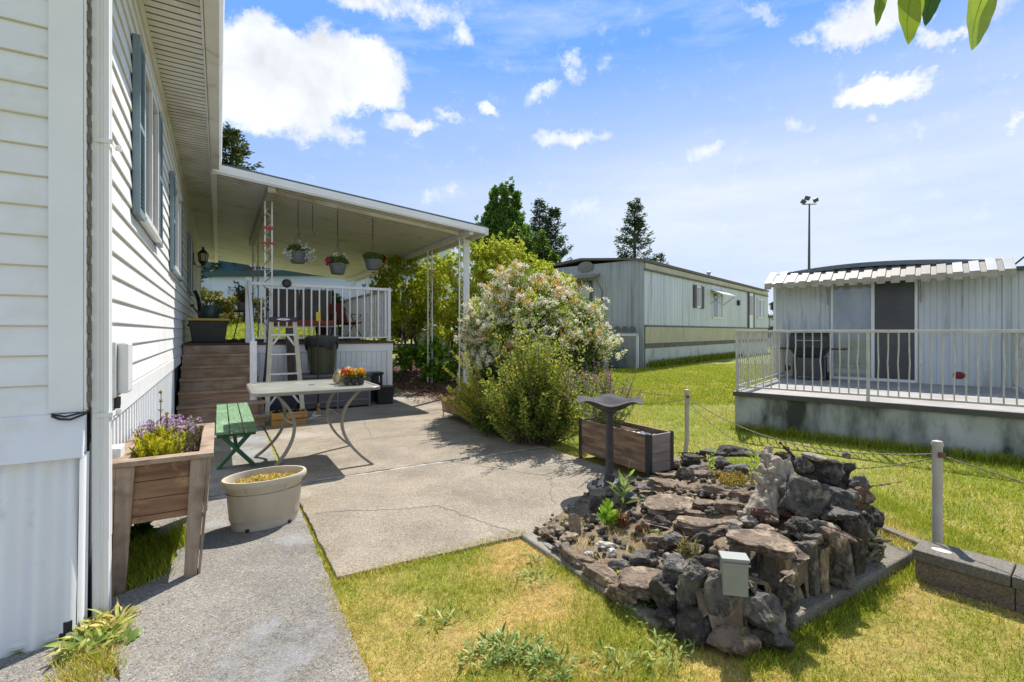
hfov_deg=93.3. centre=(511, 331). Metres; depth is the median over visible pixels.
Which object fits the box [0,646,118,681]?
path
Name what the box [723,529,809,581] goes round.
rock
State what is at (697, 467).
rock
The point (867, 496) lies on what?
rock
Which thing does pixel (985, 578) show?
block wall
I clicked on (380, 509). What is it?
patio crack
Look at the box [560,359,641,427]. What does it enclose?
sage plant
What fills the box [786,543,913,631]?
concrete kerb
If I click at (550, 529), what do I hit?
rock
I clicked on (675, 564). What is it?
rock
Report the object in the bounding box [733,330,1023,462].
neighbour deck
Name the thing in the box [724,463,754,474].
rock
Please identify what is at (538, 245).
bright leafy tree
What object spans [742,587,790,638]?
rock
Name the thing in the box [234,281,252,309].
potted twiggy plant
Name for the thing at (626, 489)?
sword leaf plant
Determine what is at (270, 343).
stepladder
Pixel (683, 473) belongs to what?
rock
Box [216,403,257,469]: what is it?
garden bench
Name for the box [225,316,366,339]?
hillside lawn grass
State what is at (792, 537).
rock
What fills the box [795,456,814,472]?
rock
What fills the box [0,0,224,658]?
mobile home
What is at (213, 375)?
porch deck
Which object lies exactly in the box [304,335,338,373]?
refuse bin
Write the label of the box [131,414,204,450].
thyme plant
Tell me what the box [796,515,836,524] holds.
rock
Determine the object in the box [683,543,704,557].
rock
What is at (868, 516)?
rock
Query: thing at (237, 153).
fir tree
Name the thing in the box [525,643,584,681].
lawn weed
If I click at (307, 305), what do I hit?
porch glider
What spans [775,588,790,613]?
rock
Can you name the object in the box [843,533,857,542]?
rock
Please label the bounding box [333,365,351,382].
straw pot
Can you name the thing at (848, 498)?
rock
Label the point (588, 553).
rock
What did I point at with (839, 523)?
rock
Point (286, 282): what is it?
floodlight sensor
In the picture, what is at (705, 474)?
rock
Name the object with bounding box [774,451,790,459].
rock
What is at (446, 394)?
mulch chips
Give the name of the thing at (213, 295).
hedge shrub
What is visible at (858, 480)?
rock
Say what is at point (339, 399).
deck box
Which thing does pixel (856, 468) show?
rope
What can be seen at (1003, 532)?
lawn grass
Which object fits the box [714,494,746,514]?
rock
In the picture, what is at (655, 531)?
weed
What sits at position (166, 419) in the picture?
dried seed stalk
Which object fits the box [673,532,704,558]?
dry grass tuft
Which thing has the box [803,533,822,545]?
rock
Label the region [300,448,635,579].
patio
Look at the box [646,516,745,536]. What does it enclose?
rock
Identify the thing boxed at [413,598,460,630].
lawn weed
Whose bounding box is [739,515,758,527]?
rock
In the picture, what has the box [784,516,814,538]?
rock
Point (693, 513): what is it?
rock
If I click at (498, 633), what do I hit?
lawn weed
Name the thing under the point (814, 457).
rock
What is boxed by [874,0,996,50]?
overhanging branch
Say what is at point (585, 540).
bed grass
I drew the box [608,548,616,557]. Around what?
rock
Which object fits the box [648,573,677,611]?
rock
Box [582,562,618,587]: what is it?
rock
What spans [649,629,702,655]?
lawn weed
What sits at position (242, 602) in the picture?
path
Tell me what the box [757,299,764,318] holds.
window
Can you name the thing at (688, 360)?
wall grass
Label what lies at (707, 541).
rock
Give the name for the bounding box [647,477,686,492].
rock
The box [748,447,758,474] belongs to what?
tall spurge
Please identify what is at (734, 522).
rock
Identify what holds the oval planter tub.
on the path at (242, 602)
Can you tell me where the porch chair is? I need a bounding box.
[328,302,362,340]
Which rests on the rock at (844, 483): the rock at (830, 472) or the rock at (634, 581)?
the rock at (830, 472)
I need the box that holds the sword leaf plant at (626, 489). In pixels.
[607,463,642,508]
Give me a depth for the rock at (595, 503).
3.73 m
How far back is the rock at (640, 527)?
3.22 m
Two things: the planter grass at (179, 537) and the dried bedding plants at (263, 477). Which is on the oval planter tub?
the dried bedding plants at (263, 477)
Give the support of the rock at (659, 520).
on the soil at (734, 617)
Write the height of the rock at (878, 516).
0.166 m
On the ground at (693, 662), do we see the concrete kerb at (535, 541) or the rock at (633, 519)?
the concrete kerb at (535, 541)
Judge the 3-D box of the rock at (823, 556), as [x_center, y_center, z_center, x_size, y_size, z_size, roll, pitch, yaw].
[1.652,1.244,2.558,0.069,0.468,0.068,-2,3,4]
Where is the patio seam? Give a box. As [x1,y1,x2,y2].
[302,447,545,482]
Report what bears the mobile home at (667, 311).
on the ground at (693, 662)
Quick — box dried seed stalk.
[157,390,169,430]
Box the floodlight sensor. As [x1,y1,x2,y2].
[282,278,291,287]
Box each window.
[132,33,162,247]
[170,170,182,281]
[188,232,192,295]
[569,281,591,307]
[693,285,703,308]
[710,289,735,318]
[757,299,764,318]
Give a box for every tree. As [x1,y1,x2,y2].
[201,121,265,304]
[362,255,458,371]
[406,232,579,380]
[470,176,532,282]
[499,222,561,268]
[527,198,573,261]
[613,197,660,260]
[653,252,668,264]
[768,302,772,337]
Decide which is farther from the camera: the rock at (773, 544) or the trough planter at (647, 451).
the trough planter at (647, 451)
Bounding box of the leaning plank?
[285,328,292,380]
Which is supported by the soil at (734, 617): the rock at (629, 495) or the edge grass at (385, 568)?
the rock at (629, 495)
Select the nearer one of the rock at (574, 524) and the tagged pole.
the rock at (574, 524)
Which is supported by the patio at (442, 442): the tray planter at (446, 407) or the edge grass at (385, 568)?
the tray planter at (446, 407)
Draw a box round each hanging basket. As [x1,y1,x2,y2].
[282,237,316,263]
[324,242,348,274]
[363,250,386,269]
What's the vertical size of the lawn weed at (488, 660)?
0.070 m
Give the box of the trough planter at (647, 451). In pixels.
[579,416,673,476]
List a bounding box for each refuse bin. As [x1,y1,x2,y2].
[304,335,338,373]
[606,345,626,367]
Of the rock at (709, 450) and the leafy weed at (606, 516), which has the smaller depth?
the leafy weed at (606, 516)
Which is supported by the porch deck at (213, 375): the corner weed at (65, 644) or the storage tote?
the storage tote
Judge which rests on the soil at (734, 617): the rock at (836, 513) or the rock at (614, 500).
the rock at (614, 500)
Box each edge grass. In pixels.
[318,576,382,681]
[331,529,528,585]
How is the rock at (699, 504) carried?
on the soil at (734, 617)
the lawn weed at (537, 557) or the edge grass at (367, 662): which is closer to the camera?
the edge grass at (367, 662)
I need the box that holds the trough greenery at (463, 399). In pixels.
[454,387,486,404]
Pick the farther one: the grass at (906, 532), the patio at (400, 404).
the patio at (400, 404)
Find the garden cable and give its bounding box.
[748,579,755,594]
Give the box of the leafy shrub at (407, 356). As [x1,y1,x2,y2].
[392,334,462,382]
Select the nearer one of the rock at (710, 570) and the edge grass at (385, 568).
the rock at (710, 570)
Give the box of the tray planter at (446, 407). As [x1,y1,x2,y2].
[441,399,481,427]
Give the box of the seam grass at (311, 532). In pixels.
[299,506,335,580]
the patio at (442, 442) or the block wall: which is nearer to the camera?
the block wall
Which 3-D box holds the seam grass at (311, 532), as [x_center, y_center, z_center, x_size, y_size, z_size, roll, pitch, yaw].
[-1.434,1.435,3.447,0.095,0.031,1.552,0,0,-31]
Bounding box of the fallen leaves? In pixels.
[394,390,440,402]
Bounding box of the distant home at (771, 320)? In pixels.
[768,315,772,345]
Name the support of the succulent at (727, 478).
on the soil at (734, 617)
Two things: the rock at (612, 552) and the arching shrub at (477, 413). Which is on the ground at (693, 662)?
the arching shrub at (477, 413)
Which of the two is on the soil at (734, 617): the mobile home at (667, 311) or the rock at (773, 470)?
the rock at (773, 470)
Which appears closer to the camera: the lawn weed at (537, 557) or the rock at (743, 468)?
the lawn weed at (537, 557)
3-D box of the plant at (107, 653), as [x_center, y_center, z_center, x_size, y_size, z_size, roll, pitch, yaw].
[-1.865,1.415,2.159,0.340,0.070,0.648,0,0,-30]
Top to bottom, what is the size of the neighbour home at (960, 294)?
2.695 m
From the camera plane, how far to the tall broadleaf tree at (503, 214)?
53.74 m
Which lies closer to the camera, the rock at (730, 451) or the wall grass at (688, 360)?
the rock at (730, 451)
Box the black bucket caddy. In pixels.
[374,385,394,404]
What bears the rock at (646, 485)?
on the soil at (734, 617)
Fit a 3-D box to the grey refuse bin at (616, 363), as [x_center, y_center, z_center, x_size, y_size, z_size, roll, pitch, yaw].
[4.112,0.966,19.094,0.713,0.867,0.697,0,0,41]
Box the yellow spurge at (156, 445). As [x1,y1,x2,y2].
[129,424,187,457]
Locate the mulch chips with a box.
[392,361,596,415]
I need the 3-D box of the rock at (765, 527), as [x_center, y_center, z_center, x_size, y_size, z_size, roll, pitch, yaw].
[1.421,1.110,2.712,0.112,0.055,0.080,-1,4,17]
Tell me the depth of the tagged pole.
8.66 m
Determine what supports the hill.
on the ground at (693, 662)
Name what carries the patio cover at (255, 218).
on the ground at (693, 662)
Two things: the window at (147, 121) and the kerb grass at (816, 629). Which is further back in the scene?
the window at (147, 121)
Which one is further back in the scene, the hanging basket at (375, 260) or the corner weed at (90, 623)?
the hanging basket at (375, 260)
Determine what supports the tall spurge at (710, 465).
on the soil at (734, 617)
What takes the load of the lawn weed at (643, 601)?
on the ground at (693, 662)
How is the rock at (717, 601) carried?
on the soil at (734, 617)
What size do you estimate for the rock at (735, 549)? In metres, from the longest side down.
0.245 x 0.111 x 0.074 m
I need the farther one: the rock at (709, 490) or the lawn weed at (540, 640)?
the rock at (709, 490)
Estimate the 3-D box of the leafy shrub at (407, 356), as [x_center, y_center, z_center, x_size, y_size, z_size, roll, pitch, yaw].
[-2.153,0.788,13.031,2.155,1.530,1.328,0,0,0]
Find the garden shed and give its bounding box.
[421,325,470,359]
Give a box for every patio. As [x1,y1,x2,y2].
[264,410,544,482]
[265,390,442,424]
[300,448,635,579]
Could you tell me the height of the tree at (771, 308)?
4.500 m
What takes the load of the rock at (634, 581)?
on the soil at (734, 617)
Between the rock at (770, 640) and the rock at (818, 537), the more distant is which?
the rock at (818, 537)
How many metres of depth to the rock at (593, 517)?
3.53 m
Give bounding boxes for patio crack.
[315,505,437,513]
[440,506,512,532]
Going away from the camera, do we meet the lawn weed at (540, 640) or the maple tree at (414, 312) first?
the lawn weed at (540, 640)
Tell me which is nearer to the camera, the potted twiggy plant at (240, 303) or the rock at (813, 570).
the rock at (813, 570)
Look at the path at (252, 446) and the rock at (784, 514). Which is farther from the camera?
the path at (252, 446)
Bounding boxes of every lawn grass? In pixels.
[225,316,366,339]
[457,363,772,404]
[549,396,1023,563]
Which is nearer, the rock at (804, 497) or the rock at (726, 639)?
the rock at (726, 639)
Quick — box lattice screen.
[604,326,638,367]
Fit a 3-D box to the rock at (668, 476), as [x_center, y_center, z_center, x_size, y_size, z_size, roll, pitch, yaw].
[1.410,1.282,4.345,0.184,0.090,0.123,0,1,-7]
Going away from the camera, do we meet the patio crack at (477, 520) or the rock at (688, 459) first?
the patio crack at (477, 520)
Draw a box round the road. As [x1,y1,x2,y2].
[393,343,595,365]
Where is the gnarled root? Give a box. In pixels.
[866,523,892,576]
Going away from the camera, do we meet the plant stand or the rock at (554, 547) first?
the rock at (554, 547)
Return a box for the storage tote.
[186,318,229,342]
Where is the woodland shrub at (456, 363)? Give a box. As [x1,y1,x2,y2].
[451,345,473,378]
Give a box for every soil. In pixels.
[536,456,887,658]
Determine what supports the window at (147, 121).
in the mobile home at (111, 118)
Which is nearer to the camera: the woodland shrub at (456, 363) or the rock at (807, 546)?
the rock at (807, 546)
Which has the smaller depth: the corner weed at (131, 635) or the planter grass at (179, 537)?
the corner weed at (131, 635)
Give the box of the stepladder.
[261,317,304,421]
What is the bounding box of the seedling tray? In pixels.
[340,367,366,384]
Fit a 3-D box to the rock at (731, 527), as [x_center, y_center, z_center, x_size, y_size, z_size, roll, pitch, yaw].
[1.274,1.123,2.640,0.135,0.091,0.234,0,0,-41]
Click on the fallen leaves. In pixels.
(415, 397)
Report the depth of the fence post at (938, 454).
3.01 m
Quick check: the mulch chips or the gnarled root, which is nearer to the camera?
the gnarled root
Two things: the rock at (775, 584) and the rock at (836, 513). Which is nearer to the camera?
the rock at (775, 584)
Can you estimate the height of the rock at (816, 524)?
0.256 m
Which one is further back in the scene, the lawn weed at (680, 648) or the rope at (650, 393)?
the rope at (650, 393)
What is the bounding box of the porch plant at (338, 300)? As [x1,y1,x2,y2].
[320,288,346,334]
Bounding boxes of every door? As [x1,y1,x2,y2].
[748,292,754,327]
[831,280,917,382]
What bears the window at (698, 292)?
in the mobile home at (667, 311)
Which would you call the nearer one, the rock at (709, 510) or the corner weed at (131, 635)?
the corner weed at (131, 635)
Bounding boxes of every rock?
[538,524,555,541]
[542,528,596,569]
[551,542,569,552]
[559,531,578,542]
[566,513,582,533]
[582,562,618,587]
[583,511,588,519]
[584,551,592,556]
[589,496,604,513]
[589,513,600,522]
[596,541,625,551]
[603,583,649,605]
[607,559,628,571]
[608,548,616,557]
[609,498,618,506]
[613,482,625,491]
[617,566,660,599]
[618,491,637,505]
[627,517,637,523]
[628,549,658,567]
[635,481,655,490]
[635,519,651,532]
[642,531,674,550]
[643,494,695,520]
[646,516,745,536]
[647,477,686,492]
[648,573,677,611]
[650,515,671,530]
[653,605,676,636]
[659,473,675,479]
[659,552,687,582]
[663,531,683,546]
[673,606,712,646]
[674,459,680,467]
[674,484,697,492]
[675,467,694,479]
[676,561,708,612]
[678,445,761,457]
[679,453,701,465]
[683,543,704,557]
[684,509,704,517]
[686,465,708,469]
[689,554,719,570]
[691,485,739,498]
[692,498,713,510]
[692,532,713,553]
[694,470,718,478]
[698,448,720,456]
[703,570,743,625]
[704,506,719,514]
[706,567,718,574]
[706,621,761,656]
[709,544,727,557]
[710,456,729,468]
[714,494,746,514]
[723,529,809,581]
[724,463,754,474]
[725,525,741,536]
[726,519,743,527]
[727,508,779,526]
[728,489,753,502]
[728,541,743,552]
[735,445,793,520]
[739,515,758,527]
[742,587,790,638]
[748,553,780,578]
[748,569,797,614]
[750,627,794,652]
[754,524,774,531]
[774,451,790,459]
[775,535,803,598]
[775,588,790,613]
[777,473,831,520]
[777,507,795,518]
[779,442,844,486]
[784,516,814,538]
[790,526,819,596]
[790,535,799,541]
[793,539,816,553]
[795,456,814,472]
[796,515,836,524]
[801,452,827,461]
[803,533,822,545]
[807,519,842,568]
[818,526,831,593]
[820,526,847,553]
[821,506,866,520]
[822,484,861,508]
[823,522,862,546]
[829,532,854,589]
[832,580,855,591]
[836,520,877,535]
[837,475,849,489]
[840,462,856,476]
[842,452,850,458]
[842,516,867,575]
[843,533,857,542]
[848,475,902,488]
[849,486,874,510]
[860,504,874,526]
[871,505,884,527]
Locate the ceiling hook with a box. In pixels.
[297,201,300,234]
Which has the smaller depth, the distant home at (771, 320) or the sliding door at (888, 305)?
the sliding door at (888, 305)
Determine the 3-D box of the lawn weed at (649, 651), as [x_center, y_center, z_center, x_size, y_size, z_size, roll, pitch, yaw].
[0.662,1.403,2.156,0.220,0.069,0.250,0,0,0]
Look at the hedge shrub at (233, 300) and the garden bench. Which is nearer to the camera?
the garden bench
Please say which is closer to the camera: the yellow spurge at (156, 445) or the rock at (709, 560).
the rock at (709, 560)
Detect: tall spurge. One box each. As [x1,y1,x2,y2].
[706,447,716,471]
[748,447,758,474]
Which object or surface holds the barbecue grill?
on the neighbour deck at (971, 418)
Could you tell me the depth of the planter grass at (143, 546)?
3.02 m
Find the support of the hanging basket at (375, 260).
hanging from the ceiling hook
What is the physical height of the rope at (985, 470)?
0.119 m
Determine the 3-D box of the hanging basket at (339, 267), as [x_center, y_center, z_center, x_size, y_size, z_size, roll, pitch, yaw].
[-3.521,-1.489,9.727,0.501,0.667,0.466,0,0,-31]
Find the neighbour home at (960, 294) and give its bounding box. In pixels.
[764,256,1023,392]
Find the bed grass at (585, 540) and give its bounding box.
[549,524,663,570]
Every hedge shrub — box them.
[201,286,235,313]
[216,293,263,323]
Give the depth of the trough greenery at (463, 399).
7.61 m
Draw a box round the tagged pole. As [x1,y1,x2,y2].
[315,312,320,410]
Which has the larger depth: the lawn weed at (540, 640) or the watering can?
the watering can
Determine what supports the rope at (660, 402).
attached to the fence post at (687, 397)
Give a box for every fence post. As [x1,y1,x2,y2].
[683,389,689,453]
[931,440,945,543]
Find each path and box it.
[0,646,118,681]
[95,494,369,681]
[208,426,276,496]
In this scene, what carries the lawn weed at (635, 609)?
on the ground at (693, 662)
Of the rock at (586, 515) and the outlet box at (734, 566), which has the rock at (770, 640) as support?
the outlet box at (734, 566)
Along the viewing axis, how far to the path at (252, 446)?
5.45 m
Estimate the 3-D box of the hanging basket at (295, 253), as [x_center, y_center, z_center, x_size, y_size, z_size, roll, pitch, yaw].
[-4.104,-1.601,9.347,0.559,0.590,0.497,0,0,3]
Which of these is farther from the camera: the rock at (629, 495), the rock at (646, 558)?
the rock at (629, 495)
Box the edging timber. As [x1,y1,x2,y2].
[875,525,920,546]
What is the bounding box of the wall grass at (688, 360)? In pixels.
[644,352,743,367]
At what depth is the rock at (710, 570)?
2.34 m
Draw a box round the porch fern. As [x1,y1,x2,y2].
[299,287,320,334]
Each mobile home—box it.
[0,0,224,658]
[525,258,768,367]
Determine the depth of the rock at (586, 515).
3.59 m
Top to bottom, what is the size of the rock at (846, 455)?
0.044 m
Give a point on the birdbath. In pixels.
(609, 405)
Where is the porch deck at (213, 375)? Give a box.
[175,278,393,429]
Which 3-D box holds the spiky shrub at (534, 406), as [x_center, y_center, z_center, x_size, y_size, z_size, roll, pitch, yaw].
[0.347,0.586,6.213,1.638,1.781,1.232,0,0,0]
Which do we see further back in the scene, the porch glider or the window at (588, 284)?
the window at (588, 284)
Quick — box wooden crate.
[270,408,307,426]
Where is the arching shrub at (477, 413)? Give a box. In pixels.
[440,349,507,436]
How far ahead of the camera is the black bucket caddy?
9.49 m
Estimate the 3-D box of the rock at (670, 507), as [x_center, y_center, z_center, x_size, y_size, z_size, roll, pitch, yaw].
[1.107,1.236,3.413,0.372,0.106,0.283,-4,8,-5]
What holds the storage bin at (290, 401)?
on the patio at (400, 404)
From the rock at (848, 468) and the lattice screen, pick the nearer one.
the rock at (848, 468)
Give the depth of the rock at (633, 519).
3.37 m
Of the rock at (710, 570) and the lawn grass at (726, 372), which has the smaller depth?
the rock at (710, 570)
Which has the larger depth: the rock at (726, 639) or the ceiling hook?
the ceiling hook
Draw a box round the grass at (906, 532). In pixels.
[879,508,944,550]
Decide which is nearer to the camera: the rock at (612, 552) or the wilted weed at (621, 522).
the rock at (612, 552)
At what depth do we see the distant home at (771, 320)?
50.00 m
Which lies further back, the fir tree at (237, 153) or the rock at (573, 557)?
the fir tree at (237, 153)
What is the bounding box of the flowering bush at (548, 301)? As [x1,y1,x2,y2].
[450,254,628,409]
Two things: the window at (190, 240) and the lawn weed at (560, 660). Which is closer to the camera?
the lawn weed at (560, 660)
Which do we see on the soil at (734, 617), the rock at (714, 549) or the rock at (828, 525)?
the rock at (714, 549)
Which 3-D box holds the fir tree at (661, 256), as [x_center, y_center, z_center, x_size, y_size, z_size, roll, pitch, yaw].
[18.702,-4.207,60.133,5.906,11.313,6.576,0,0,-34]
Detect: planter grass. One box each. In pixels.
[112,526,183,596]
[159,515,207,551]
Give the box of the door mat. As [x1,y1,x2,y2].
[227,338,244,341]
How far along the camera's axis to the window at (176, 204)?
6.75 m
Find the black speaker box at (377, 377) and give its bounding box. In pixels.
[371,371,383,401]
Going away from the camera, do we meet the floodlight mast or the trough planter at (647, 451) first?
the trough planter at (647, 451)
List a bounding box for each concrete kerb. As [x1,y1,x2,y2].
[521,532,661,630]
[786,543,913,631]
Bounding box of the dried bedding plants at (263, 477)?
[226,471,300,494]
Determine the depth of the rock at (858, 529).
2.72 m
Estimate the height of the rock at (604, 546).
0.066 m
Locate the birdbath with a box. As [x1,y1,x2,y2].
[577,394,643,489]
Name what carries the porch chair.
on the porch deck at (213, 375)
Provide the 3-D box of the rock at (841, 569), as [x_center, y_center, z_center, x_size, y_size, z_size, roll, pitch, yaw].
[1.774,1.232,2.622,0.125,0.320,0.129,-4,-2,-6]
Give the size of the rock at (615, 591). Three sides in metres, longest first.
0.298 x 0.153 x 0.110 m
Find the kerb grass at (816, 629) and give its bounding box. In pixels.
[728,561,924,681]
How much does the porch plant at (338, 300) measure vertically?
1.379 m
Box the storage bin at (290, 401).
[263,395,297,416]
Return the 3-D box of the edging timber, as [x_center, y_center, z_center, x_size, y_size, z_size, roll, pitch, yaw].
[2.649,1.430,3.554,0.070,0.070,0.909,0,0,-13]
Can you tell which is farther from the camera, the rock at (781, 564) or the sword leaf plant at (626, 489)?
the sword leaf plant at (626, 489)
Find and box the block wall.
[912,539,1023,614]
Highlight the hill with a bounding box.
[201,249,462,313]
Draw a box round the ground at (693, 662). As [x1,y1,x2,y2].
[9,314,1023,681]
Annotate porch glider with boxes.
[266,287,336,340]
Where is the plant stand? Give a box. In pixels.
[232,310,244,337]
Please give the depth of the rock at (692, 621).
2.23 m
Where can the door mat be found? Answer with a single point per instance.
(235, 339)
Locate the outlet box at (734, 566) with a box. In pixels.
[718,551,750,620]
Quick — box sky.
[222,0,1023,314]
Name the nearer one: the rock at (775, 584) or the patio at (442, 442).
the rock at (775, 584)
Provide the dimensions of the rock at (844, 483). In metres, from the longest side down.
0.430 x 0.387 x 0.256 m
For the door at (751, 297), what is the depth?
30.69 m
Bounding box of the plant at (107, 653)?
[36,608,145,681]
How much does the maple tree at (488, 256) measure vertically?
4.255 m
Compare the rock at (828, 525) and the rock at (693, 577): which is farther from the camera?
the rock at (828, 525)
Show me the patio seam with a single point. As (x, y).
(417, 465)
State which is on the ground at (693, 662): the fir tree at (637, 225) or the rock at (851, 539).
the fir tree at (637, 225)
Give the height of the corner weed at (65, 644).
0.091 m
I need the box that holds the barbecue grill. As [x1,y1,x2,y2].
[774,333,847,380]
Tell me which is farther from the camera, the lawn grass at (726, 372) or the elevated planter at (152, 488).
the lawn grass at (726, 372)
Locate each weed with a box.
[44,614,127,664]
[74,598,141,635]
[106,626,141,645]
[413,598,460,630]
[456,634,506,670]
[474,620,529,661]
[505,633,562,669]
[507,548,543,564]
[516,561,552,584]
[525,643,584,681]
[585,636,641,676]
[597,498,620,526]
[612,599,650,611]
[614,505,631,527]
[622,603,654,629]
[639,628,686,668]
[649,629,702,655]
[650,529,662,534]
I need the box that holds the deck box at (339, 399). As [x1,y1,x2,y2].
[296,371,371,408]
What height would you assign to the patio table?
0.853 m
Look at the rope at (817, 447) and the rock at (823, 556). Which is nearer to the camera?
the rock at (823, 556)
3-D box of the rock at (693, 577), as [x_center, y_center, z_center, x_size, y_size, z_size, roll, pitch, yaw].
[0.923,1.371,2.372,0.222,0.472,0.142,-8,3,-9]
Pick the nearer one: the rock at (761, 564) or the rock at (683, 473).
the rock at (761, 564)
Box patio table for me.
[246,379,379,465]
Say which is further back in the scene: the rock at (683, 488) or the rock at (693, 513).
the rock at (683, 488)
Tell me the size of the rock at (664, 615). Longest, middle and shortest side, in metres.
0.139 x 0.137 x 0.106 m
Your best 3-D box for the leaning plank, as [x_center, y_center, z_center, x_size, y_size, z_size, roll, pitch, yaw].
[-4.114,0.680,9.015,0.132,1.511,0.463,0,0,-34]
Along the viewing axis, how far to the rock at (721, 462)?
4.71 m
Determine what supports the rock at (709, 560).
on the rock
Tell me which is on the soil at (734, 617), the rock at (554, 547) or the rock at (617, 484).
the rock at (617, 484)
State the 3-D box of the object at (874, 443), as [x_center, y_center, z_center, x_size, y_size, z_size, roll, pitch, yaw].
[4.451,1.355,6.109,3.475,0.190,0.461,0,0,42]
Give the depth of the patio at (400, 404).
8.96 m
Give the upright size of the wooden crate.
0.248 m
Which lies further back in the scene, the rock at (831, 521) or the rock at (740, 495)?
the rock at (740, 495)
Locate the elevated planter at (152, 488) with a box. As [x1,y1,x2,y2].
[112,423,214,596]
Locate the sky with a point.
(721, 116)
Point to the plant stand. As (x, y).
(241, 311)
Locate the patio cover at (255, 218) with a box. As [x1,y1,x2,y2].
[211,164,488,390]
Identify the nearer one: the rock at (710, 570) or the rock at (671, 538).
the rock at (710, 570)
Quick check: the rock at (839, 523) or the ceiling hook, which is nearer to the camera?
the rock at (839, 523)
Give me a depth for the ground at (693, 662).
2.44 m
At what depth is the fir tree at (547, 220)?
59.62 m
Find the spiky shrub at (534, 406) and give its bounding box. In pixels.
[478,310,596,446]
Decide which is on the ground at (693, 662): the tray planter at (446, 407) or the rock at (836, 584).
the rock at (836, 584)
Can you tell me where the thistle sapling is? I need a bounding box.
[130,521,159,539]
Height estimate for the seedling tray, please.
0.192 m
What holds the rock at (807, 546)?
on the rock at (781, 564)
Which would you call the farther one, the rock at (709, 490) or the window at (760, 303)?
the window at (760, 303)
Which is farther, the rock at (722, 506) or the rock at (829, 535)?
the rock at (722, 506)
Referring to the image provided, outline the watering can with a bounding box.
[190,300,221,317]
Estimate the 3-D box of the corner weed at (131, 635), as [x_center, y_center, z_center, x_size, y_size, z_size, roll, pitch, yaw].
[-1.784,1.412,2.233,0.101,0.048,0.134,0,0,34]
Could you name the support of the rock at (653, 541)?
on the soil at (734, 617)
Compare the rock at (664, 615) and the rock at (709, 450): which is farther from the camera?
the rock at (709, 450)
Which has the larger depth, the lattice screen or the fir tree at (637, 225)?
the fir tree at (637, 225)
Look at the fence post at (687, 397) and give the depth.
5.70 m
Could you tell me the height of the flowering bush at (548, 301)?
2.778 m
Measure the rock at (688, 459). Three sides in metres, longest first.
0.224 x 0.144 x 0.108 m
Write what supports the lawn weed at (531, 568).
on the ground at (693, 662)
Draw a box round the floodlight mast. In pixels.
[800,196,818,268]
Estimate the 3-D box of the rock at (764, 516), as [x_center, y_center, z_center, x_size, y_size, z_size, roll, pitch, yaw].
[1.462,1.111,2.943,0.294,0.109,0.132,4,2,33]
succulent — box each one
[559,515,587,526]
[713,470,754,486]
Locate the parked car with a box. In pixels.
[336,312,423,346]
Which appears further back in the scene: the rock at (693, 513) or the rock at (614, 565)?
the rock at (693, 513)
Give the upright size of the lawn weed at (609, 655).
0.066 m
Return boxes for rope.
[596,382,684,396]
[597,393,684,403]
[688,402,931,468]
[689,398,931,454]
[946,456,1023,483]
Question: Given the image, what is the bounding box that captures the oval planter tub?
[221,465,306,532]

